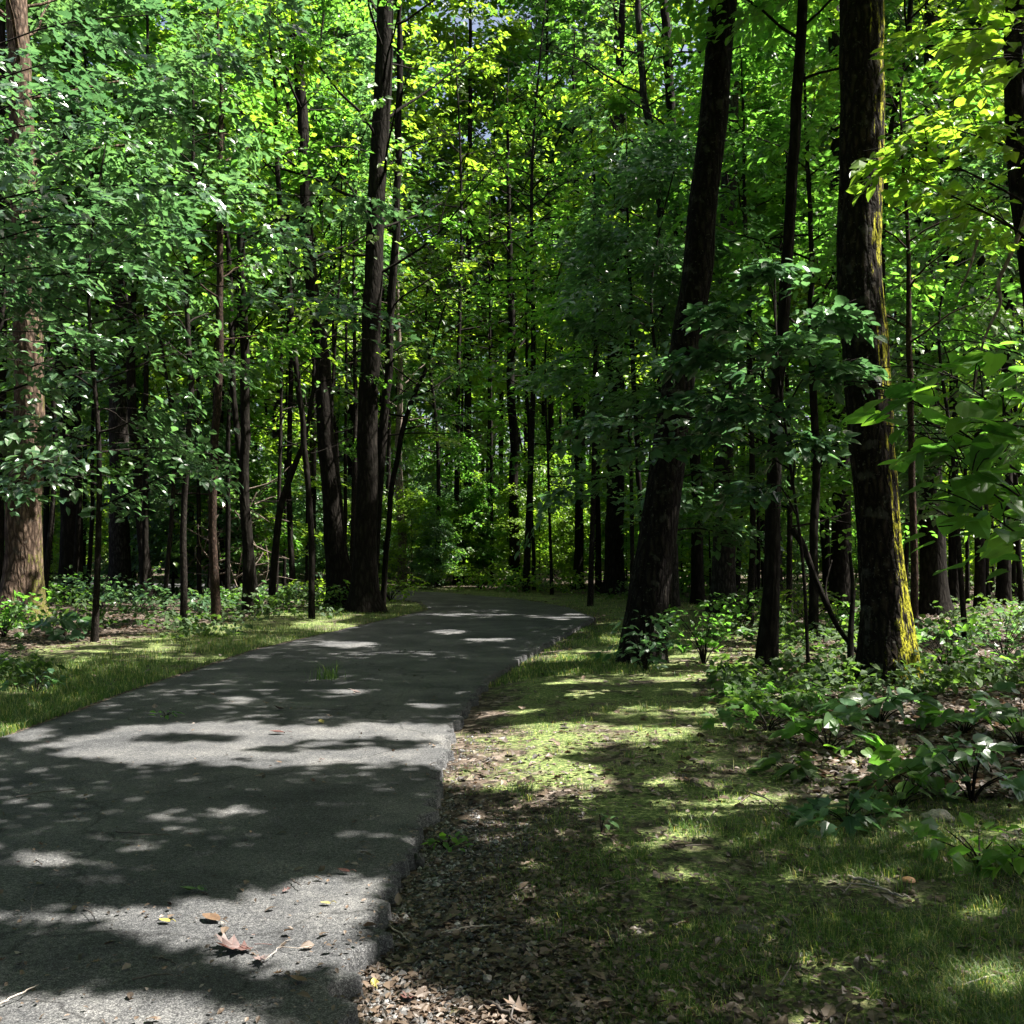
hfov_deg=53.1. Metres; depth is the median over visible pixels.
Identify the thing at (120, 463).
young tree
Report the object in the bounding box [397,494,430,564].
forest sapling
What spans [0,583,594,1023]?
path
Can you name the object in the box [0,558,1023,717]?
undergrowth
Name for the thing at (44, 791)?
twig
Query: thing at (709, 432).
sapling
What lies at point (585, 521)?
forest sapling
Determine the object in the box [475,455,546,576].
forest sapling
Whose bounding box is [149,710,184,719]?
sprig
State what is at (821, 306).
forest tree
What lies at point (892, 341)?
forest tree
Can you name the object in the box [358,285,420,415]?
forest tree
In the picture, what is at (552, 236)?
forest tree
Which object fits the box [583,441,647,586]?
forest sapling
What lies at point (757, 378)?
forest sapling
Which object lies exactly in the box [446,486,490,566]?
forest sapling
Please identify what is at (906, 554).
young tree
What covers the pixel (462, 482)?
forest sapling
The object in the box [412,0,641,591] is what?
young tree
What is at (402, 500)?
forest sapling
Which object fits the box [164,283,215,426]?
forest tree
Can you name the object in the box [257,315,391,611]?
young tree
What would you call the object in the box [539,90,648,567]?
forest tree
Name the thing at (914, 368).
forest tree
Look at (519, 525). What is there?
forest sapling
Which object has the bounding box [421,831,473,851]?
seedling
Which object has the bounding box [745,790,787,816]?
twig
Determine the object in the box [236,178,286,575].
forest tree
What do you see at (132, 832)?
twig
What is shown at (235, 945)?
fallen leaf
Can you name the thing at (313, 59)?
young tree
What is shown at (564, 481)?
forest sapling
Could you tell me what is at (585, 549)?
forest sapling
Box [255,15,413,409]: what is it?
forest tree
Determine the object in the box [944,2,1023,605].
forest tree
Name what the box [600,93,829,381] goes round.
young tree
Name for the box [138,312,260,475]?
forest tree
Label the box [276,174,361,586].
forest tree
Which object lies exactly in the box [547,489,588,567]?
forest sapling
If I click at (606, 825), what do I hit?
seedling
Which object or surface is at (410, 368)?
forest tree
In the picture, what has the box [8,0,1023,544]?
sky
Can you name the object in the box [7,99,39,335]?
forest tree
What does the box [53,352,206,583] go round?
forest sapling
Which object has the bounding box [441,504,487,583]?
forest sapling
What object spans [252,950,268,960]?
fallen leaf
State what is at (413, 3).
forest tree
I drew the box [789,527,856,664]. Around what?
bent branch
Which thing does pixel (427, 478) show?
forest sapling
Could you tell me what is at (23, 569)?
oak tree
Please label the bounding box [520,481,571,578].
forest sapling
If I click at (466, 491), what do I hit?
forest sapling
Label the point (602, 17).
forest tree
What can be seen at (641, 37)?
forked tree
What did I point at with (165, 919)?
fallen leaf
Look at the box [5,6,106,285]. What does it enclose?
forest tree
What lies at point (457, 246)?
young tree
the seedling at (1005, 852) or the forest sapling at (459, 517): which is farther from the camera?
the forest sapling at (459, 517)
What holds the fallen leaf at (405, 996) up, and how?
on the leaf litter
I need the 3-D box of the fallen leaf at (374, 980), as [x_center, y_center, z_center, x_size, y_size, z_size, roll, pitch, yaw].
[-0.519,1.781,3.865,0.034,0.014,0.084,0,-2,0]
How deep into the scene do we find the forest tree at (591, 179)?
47.95 m
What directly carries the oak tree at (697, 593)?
on the ground at (492, 710)
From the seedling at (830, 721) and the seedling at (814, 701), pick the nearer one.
the seedling at (830, 721)
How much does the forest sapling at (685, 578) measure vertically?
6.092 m
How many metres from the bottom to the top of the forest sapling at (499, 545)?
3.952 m
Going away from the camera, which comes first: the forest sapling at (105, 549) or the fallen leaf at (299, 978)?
the fallen leaf at (299, 978)
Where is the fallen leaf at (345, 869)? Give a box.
[338,868,356,871]
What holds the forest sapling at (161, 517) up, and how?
on the ground at (492, 710)
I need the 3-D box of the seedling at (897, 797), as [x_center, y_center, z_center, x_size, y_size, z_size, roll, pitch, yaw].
[2.380,1.716,6.348,0.726,0.266,0.566,1,-2,-25]
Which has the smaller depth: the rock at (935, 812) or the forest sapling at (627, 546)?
the rock at (935, 812)
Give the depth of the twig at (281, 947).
3.99 m
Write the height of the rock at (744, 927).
0.038 m
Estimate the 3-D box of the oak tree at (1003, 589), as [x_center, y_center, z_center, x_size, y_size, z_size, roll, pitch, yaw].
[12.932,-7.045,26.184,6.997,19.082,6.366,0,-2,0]
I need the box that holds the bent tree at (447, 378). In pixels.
[310,240,496,604]
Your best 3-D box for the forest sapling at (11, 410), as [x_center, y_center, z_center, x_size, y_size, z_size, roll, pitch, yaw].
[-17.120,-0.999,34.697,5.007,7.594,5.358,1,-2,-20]
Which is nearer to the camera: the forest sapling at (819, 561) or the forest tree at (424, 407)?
the forest sapling at (819, 561)
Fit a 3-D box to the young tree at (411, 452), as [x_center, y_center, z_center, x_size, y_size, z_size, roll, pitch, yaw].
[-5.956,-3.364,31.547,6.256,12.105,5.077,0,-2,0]
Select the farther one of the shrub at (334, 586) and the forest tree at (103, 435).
the forest tree at (103, 435)
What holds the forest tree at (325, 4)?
on the ground at (492, 710)
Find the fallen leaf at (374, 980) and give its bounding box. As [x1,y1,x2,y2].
[370,978,378,987]
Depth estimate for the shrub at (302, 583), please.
26.05 m
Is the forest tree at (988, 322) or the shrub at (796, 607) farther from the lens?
the forest tree at (988, 322)
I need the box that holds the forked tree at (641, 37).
[516,0,813,606]
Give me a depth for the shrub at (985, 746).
6.38 m
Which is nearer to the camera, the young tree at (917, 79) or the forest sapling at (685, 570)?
the young tree at (917, 79)
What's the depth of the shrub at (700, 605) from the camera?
18.60 m
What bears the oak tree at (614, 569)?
on the ground at (492, 710)
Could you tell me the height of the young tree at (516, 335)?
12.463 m
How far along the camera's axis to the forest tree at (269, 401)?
59.45 m
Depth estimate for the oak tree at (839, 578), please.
23.84 m
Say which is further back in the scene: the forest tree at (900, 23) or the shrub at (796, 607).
the forest tree at (900, 23)
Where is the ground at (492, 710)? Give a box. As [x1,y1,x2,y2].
[0,562,1023,1023]
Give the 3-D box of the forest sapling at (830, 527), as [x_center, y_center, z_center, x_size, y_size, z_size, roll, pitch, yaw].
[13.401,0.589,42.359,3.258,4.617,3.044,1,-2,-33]
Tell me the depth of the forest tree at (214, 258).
28.09 m
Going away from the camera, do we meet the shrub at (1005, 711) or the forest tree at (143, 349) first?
the shrub at (1005, 711)
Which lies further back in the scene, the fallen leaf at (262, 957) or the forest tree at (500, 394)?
the forest tree at (500, 394)
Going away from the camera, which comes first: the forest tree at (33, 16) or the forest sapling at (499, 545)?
the forest tree at (33, 16)
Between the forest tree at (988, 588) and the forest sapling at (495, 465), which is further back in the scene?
the forest sapling at (495, 465)
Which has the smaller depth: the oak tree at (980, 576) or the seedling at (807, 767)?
the seedling at (807, 767)
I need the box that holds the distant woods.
[7,292,1023,543]
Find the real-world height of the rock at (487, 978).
0.030 m
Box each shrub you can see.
[0,587,62,638]
[48,565,92,603]
[57,570,144,608]
[90,578,177,612]
[155,589,247,615]
[199,586,266,607]
[258,580,307,605]
[282,579,325,604]
[317,580,349,607]
[379,573,429,601]
[436,559,522,589]
[470,565,571,591]
[512,565,599,592]
[590,610,686,670]
[659,592,753,664]
[692,589,800,627]
[758,589,858,626]
[812,686,944,725]
[819,598,859,638]
[858,734,975,797]
[889,731,1023,802]
[914,613,1016,674]
[920,600,1023,661]
[946,681,1023,754]
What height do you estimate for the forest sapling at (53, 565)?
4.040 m
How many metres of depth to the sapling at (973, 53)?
6.38 m
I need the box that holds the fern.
[0,668,67,692]
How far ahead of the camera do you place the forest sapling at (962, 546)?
37.87 m
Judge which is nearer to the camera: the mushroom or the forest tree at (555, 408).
the mushroom
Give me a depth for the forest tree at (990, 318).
32.72 m
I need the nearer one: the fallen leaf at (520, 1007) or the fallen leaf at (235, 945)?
the fallen leaf at (520, 1007)
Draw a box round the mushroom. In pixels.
[902,876,915,887]
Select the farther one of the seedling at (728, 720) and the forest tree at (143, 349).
the forest tree at (143, 349)
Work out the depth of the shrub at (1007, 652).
13.66 m
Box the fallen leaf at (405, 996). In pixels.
[400,991,413,998]
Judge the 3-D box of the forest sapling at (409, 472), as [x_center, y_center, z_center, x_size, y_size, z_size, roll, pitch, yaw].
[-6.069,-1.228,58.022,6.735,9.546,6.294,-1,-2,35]
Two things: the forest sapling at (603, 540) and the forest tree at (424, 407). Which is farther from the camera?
the forest tree at (424, 407)
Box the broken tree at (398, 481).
[337,230,447,586]
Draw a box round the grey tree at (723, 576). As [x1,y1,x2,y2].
[568,0,909,614]
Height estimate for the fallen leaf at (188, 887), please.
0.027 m
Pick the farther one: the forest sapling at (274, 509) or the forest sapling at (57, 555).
the forest sapling at (57, 555)
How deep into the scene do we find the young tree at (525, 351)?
36.02 m
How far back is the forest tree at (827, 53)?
29.62 m
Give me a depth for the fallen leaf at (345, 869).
4.96 m
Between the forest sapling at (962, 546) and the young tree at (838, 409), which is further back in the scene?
the forest sapling at (962, 546)
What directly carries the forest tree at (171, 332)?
on the ground at (492, 710)
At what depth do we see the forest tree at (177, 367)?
34.25 m
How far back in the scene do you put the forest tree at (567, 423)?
61.46 m
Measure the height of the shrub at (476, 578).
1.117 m
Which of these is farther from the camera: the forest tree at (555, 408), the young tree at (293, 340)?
the forest tree at (555, 408)
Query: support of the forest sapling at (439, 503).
on the ground at (492, 710)
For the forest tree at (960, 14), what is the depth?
26.20 m
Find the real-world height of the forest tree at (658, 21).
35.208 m
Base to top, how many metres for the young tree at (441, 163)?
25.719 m
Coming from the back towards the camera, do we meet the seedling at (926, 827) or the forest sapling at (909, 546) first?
the forest sapling at (909, 546)
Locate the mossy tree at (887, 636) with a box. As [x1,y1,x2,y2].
[836,0,924,686]
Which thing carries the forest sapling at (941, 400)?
on the ground at (492, 710)
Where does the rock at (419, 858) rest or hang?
on the ground at (492, 710)
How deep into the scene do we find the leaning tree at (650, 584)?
13.92 m
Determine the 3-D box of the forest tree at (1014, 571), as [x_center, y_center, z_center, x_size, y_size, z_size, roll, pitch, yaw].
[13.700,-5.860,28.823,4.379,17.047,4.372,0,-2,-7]
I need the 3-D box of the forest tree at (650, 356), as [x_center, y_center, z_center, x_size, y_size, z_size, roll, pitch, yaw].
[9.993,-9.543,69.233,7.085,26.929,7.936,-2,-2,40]
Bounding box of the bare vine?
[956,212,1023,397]
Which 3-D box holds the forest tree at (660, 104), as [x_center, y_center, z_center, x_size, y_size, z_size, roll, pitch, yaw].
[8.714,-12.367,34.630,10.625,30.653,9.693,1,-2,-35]
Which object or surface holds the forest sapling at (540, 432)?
on the ground at (492, 710)
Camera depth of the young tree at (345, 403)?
28.11 m
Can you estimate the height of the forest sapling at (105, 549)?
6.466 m
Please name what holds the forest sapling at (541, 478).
on the ground at (492, 710)
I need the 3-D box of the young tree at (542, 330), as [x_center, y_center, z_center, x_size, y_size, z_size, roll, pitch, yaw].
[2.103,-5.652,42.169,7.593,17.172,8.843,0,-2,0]
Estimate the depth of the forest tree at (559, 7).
46.50 m
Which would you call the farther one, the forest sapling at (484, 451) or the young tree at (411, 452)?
the forest sapling at (484, 451)
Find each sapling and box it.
[2,413,42,553]
[4,375,82,546]
[4,503,59,561]
[42,486,94,578]
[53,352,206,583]
[53,435,108,567]
[56,473,109,564]
[82,431,109,546]
[95,397,233,592]
[103,502,166,579]
[110,395,296,584]
[149,495,168,551]
[151,455,237,555]
[155,358,303,592]
[158,316,351,571]
[165,461,293,595]
[166,416,265,552]
[175,480,232,580]
[258,409,347,571]
[258,462,322,582]
[258,496,319,582]
[262,467,348,577]
[294,472,349,563]
[316,475,395,558]
[316,498,350,575]
[343,481,406,571]
[347,518,389,573]
[348,486,411,581]
[379,486,449,586]
[380,464,417,565]
[380,521,397,575]
[385,408,444,552]
[386,416,452,549]
[392,468,473,572]
[394,485,466,569]
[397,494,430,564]
[403,460,431,557]
[408,514,464,588]
[414,491,474,587]
[415,426,507,583]
[429,492,492,574]
[440,434,505,543]
[441,483,506,580]
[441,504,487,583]
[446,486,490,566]
[451,469,506,555]
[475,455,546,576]
[483,483,548,578]
[486,465,543,568]
[486,493,541,561]
[493,439,589,578]
[494,474,547,565]
[494,488,531,568]
[519,409,571,523]
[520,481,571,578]
[521,466,558,569]
[535,471,604,580]
[538,467,574,561]
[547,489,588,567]
[548,242,890,662]
[552,512,589,585]
[562,432,650,569]
[569,493,601,565]
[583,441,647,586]
[584,460,644,561]
[584,511,627,557]
[595,504,635,572]
[603,474,638,581]
[621,369,748,594]
[678,389,798,575]
[678,405,764,593]
[678,468,737,572]
[679,451,746,583]
[735,437,808,576]
[736,375,810,538]
[743,428,819,550]
[760,465,818,582]
[760,476,830,580]
[782,514,830,574]
[782,519,808,578]
[796,463,856,562]
[804,472,856,574]
[818,465,857,579]
[818,532,857,573]
[841,320,1023,579]
[846,0,1023,266]
[851,496,902,575]
[852,451,918,580]
[901,372,1023,569]
[901,510,918,572]
[918,471,996,569]
[942,350,1023,596]
[946,514,973,577]
[946,535,973,553]
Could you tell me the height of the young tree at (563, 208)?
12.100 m
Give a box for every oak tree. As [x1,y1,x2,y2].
[0,0,207,602]
[0,0,271,622]
[0,3,141,582]
[5,0,225,596]
[155,0,569,613]
[156,0,432,608]
[431,67,572,584]
[486,28,658,589]
[513,0,686,594]
[562,0,779,604]
[661,0,1001,610]
[802,0,1008,615]
[826,0,1021,603]
[890,8,1022,607]
[900,32,1018,605]
[1003,0,1023,308]
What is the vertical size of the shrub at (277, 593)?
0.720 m
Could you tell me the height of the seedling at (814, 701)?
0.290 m
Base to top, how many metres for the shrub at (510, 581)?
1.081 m
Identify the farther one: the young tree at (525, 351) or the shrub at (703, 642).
the young tree at (525, 351)
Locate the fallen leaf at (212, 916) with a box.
[202,913,227,921]
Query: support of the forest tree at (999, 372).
on the ground at (492, 710)
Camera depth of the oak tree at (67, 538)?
26.85 m
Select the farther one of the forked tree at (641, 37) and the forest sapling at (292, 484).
the forest sapling at (292, 484)
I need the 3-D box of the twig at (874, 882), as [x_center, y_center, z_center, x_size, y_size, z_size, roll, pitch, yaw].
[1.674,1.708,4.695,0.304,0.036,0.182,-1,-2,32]
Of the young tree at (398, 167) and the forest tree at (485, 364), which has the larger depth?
the forest tree at (485, 364)
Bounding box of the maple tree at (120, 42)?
[0,0,435,383]
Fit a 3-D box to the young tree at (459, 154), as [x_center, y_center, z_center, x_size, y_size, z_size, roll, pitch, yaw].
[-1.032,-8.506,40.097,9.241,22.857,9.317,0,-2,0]
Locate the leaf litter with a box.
[0,581,1023,1023]
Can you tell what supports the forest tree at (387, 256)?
on the ground at (492, 710)
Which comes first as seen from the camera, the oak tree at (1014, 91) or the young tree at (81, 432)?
the oak tree at (1014, 91)
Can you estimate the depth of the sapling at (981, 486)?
4.26 m
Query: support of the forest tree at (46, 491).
on the ground at (492, 710)
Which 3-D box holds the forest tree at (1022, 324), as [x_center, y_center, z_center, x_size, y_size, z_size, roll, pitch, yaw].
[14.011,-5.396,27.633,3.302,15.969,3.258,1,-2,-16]
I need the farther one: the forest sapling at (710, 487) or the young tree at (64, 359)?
the forest sapling at (710, 487)
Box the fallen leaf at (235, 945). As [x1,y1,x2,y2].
[216,935,271,949]
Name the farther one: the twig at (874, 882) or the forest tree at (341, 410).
the forest tree at (341, 410)
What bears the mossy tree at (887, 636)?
on the ground at (492, 710)
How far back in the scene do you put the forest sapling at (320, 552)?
39.36 m
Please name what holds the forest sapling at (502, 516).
on the ground at (492, 710)
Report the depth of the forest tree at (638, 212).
47.77 m
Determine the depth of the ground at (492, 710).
6.67 m
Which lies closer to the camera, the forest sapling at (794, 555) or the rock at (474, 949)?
the rock at (474, 949)
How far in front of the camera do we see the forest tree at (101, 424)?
49.82 m
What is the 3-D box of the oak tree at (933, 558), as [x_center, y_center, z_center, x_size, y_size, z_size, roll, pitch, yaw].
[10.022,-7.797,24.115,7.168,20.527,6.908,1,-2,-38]
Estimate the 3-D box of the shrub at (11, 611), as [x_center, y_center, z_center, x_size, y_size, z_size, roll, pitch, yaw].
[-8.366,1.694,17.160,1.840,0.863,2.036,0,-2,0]
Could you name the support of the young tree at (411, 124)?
on the ground at (492, 710)
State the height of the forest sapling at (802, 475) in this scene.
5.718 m
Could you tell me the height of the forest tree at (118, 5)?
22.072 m
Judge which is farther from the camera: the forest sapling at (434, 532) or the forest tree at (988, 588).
the forest sapling at (434, 532)
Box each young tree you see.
[0,74,152,599]
[0,97,264,641]
[0,119,182,517]
[6,98,171,582]
[43,139,321,609]
[79,138,312,595]
[81,0,324,625]
[102,33,320,629]
[121,79,304,608]
[128,0,353,613]
[136,94,337,586]
[160,91,388,591]
[161,0,399,618]
[211,204,418,487]
[225,0,423,591]
[231,111,420,488]
[251,83,473,571]
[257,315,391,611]
[301,0,505,578]
[330,97,491,578]
[348,161,535,586]
[384,5,559,584]
[396,123,588,580]
[401,22,572,575]
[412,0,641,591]
[434,228,645,594]
[460,223,602,589]
[472,160,651,578]
[481,20,670,605]
[486,0,739,577]
[504,159,658,592]
[508,146,758,576]
[514,117,844,630]
[515,92,746,528]
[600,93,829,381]
[639,29,842,624]
[640,62,937,621]
[654,0,955,639]
[655,0,980,667]
[657,91,828,601]
[714,139,1023,557]
[752,126,900,590]
[756,17,1023,646]
[778,0,1005,300]
[792,56,1009,583]
[793,106,1023,638]
[843,45,1023,513]
[889,153,1021,591]
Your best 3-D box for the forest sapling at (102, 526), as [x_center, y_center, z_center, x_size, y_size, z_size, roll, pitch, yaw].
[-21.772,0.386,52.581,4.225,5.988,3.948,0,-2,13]
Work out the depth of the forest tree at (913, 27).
28.23 m
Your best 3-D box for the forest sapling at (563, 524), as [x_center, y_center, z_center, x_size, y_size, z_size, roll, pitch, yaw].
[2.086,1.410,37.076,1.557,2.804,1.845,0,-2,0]
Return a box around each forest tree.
[0,0,161,603]
[0,0,268,603]
[5,0,161,402]
[5,0,173,564]
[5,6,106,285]
[6,36,108,436]
[6,45,149,581]
[6,246,100,528]
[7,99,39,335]
[28,0,152,596]
[44,148,180,343]
[72,145,213,573]
[73,0,187,587]
[73,303,163,428]
[88,384,166,439]
[90,30,196,554]
[95,391,167,470]
[101,2,254,578]
[108,5,271,590]
[130,0,297,593]
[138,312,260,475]
[139,333,184,567]
[149,13,267,599]
[152,194,211,423]
[160,0,368,577]
[161,7,320,597]
[164,1,284,546]
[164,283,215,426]
[200,0,419,570]
[201,1,292,577]
[201,196,310,549]
[207,229,299,457]
[216,0,363,595]
[235,202,336,585]
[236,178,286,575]
[237,269,344,507]
[251,99,344,424]
[252,0,417,419]
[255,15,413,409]
[257,111,424,469]
[270,1,401,542]
[270,347,358,467]
[272,0,464,535]
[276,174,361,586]
[283,213,382,395]
[286,0,503,447]
[331,57,474,401]
[339,339,406,465]
[341,0,498,421]
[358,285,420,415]
[379,236,428,476]
[385,282,429,563]
[386,74,528,491]
[394,256,449,463]
[399,0,554,577]
[405,278,484,489]
[417,234,477,476]
[422,100,499,486]
[430,326,495,437]
[430,337,486,437]
[444,83,554,561]
[445,243,523,524]
[458,0,685,574]
[461,234,520,499]
[471,0,601,568]
[472,352,516,515]
[479,79,568,459]
[480,60,570,505]
[484,151,539,491]
[504,390,554,433]
[506,2,647,558]
[506,146,585,485]
[519,0,703,552]
[522,359,569,567]
[530,0,708,474]
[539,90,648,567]
[540,111,647,467]
[540,392,592,446]
[541,0,696,548]
[560,65,675,472]
[563,298,645,400]
[585,0,914,589]
[641,184,683,397]
[663,0,827,606]
[682,0,823,590]
[694,46,807,572]
[718,106,816,591]
[737,23,827,393]
[740,1,887,470]
[751,37,905,580]
[759,23,894,590]
[771,0,955,261]
[824,0,1001,600]
[885,0,1003,270]
[885,16,1014,582]
[886,7,940,398]
[888,263,975,439]
[890,0,1003,336]
[896,9,1021,603]
[938,119,1022,599]
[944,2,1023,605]
[944,43,1022,598]
[959,202,1023,433]
[967,136,1023,341]
[969,10,1023,351]
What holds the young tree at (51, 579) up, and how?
on the ground at (492, 710)
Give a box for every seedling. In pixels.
[22,611,91,640]
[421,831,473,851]
[592,813,618,832]
[698,699,827,735]
[699,674,812,705]
[739,682,862,707]
[747,751,820,780]
[768,711,885,757]
[782,787,909,838]
[841,764,967,807]
[896,812,1023,878]
[904,699,1019,736]
[946,827,1023,880]
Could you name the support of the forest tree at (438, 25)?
on the ground at (492, 710)
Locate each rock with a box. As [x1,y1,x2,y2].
[414,852,424,868]
[471,947,481,954]
[483,974,491,982]
[725,924,759,935]
[920,809,954,822]
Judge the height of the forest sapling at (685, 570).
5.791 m
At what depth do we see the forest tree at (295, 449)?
45.94 m
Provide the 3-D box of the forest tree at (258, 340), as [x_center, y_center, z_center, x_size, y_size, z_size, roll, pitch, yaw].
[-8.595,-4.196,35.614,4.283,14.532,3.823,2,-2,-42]
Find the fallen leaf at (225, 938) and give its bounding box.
[215,933,251,948]
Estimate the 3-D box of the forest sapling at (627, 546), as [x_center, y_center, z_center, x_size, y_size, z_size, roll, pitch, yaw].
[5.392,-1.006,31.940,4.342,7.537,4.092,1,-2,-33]
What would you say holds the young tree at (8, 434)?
on the ground at (492, 710)
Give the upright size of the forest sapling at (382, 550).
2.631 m
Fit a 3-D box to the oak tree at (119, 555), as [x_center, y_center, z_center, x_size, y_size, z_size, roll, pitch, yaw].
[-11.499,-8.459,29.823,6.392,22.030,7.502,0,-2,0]
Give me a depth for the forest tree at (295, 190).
27.06 m
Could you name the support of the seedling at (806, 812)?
on the ground at (492, 710)
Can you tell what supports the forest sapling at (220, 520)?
on the ground at (492, 710)
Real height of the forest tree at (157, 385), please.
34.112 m
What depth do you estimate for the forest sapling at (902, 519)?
36.76 m
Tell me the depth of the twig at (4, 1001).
3.56 m
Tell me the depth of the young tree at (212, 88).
19.25 m
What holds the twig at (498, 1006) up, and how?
on the leaf litter
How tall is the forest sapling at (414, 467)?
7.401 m
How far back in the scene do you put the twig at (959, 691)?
10.62 m
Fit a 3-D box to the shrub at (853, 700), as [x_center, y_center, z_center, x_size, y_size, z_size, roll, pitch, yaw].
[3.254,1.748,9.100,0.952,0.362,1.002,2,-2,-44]
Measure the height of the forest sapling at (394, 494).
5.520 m
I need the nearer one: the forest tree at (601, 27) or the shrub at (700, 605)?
the shrub at (700, 605)
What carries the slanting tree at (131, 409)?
on the ground at (492, 710)
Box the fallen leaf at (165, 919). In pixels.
[159,918,175,921]
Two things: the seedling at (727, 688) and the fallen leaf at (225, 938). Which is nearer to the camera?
the fallen leaf at (225, 938)
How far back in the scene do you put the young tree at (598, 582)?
33.89 m
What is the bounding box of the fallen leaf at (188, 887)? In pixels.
[180,885,204,889]
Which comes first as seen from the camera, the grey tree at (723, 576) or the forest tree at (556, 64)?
the grey tree at (723, 576)
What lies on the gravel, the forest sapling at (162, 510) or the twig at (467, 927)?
the twig at (467, 927)
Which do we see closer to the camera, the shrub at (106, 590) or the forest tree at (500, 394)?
the shrub at (106, 590)
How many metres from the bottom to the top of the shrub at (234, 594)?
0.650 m
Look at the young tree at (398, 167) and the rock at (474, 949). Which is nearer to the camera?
the rock at (474, 949)
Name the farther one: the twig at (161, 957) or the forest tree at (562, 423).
the forest tree at (562, 423)
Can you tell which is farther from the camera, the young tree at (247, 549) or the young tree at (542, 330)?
the young tree at (542, 330)
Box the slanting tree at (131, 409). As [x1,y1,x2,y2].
[75,81,215,602]
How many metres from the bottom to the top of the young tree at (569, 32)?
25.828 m
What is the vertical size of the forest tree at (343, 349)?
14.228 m
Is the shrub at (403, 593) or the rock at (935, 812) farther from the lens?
the shrub at (403, 593)
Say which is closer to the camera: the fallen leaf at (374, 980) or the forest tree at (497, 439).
the fallen leaf at (374, 980)
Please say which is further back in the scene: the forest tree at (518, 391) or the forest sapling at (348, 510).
the forest tree at (518, 391)
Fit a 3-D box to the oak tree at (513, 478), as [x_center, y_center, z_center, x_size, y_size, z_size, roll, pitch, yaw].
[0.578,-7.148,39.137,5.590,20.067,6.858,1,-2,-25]
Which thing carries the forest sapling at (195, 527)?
on the ground at (492, 710)
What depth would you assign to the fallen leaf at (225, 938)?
4.06 m
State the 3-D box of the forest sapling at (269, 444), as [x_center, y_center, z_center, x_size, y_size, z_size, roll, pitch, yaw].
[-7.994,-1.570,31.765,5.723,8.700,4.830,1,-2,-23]
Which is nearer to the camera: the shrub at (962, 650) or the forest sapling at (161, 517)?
the shrub at (962, 650)
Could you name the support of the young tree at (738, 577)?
on the ground at (492, 710)
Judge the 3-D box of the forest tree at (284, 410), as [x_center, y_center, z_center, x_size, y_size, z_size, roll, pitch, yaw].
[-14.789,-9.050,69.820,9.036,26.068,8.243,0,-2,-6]
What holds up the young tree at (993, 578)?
on the ground at (492, 710)
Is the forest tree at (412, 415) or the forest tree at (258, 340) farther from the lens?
the forest tree at (412, 415)
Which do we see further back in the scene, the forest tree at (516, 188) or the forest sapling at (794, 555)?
the forest tree at (516, 188)
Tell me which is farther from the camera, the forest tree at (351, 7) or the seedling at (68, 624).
the forest tree at (351, 7)
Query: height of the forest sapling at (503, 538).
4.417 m
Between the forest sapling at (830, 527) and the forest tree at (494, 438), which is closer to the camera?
the forest sapling at (830, 527)
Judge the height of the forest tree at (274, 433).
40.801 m
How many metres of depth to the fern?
10.88 m
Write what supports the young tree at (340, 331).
on the ground at (492, 710)
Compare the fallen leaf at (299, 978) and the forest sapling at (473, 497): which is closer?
the fallen leaf at (299, 978)
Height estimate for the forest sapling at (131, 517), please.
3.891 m
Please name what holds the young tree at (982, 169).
on the ground at (492, 710)
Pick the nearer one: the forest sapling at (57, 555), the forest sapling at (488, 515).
the forest sapling at (488, 515)
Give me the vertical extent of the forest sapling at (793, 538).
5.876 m
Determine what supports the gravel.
on the ground at (492, 710)
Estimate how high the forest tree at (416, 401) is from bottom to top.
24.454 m
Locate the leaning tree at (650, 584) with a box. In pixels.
[615,0,736,664]
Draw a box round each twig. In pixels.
[0,984,38,1004]
[16,789,80,796]
[115,830,171,838]
[132,973,172,979]
[152,955,175,964]
[261,940,311,962]
[388,924,409,941]
[441,924,498,932]
[482,997,522,1023]
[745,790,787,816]
[844,874,907,897]
[944,691,975,694]
[963,970,1018,985]
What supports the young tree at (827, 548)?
on the ground at (492, 710)
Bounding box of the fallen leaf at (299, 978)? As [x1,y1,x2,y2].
[290,975,315,980]
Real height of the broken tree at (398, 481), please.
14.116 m
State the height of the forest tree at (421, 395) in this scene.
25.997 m
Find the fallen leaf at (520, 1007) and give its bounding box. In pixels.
[504,995,543,1011]
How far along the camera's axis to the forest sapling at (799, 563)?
36.95 m
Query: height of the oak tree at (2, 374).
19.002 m
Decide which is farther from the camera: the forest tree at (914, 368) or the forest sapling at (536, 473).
the forest tree at (914, 368)
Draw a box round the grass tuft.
[305,660,347,680]
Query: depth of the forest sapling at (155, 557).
31.55 m
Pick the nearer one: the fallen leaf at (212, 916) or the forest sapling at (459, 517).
the fallen leaf at (212, 916)
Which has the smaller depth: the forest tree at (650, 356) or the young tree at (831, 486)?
the young tree at (831, 486)
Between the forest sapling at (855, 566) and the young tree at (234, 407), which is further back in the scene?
the forest sapling at (855, 566)
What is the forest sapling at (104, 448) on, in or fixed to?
on the ground at (492, 710)
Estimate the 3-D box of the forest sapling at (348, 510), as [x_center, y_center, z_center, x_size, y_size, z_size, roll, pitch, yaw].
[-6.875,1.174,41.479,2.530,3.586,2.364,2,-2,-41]
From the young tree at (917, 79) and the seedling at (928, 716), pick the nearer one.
the seedling at (928, 716)
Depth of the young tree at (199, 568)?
28.93 m
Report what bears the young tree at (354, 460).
on the ground at (492, 710)
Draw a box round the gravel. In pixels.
[352,732,813,1023]
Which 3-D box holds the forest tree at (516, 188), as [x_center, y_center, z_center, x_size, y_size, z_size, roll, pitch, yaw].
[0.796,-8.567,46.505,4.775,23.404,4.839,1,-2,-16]
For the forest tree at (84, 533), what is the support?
on the ground at (492, 710)
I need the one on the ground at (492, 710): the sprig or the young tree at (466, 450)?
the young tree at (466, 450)

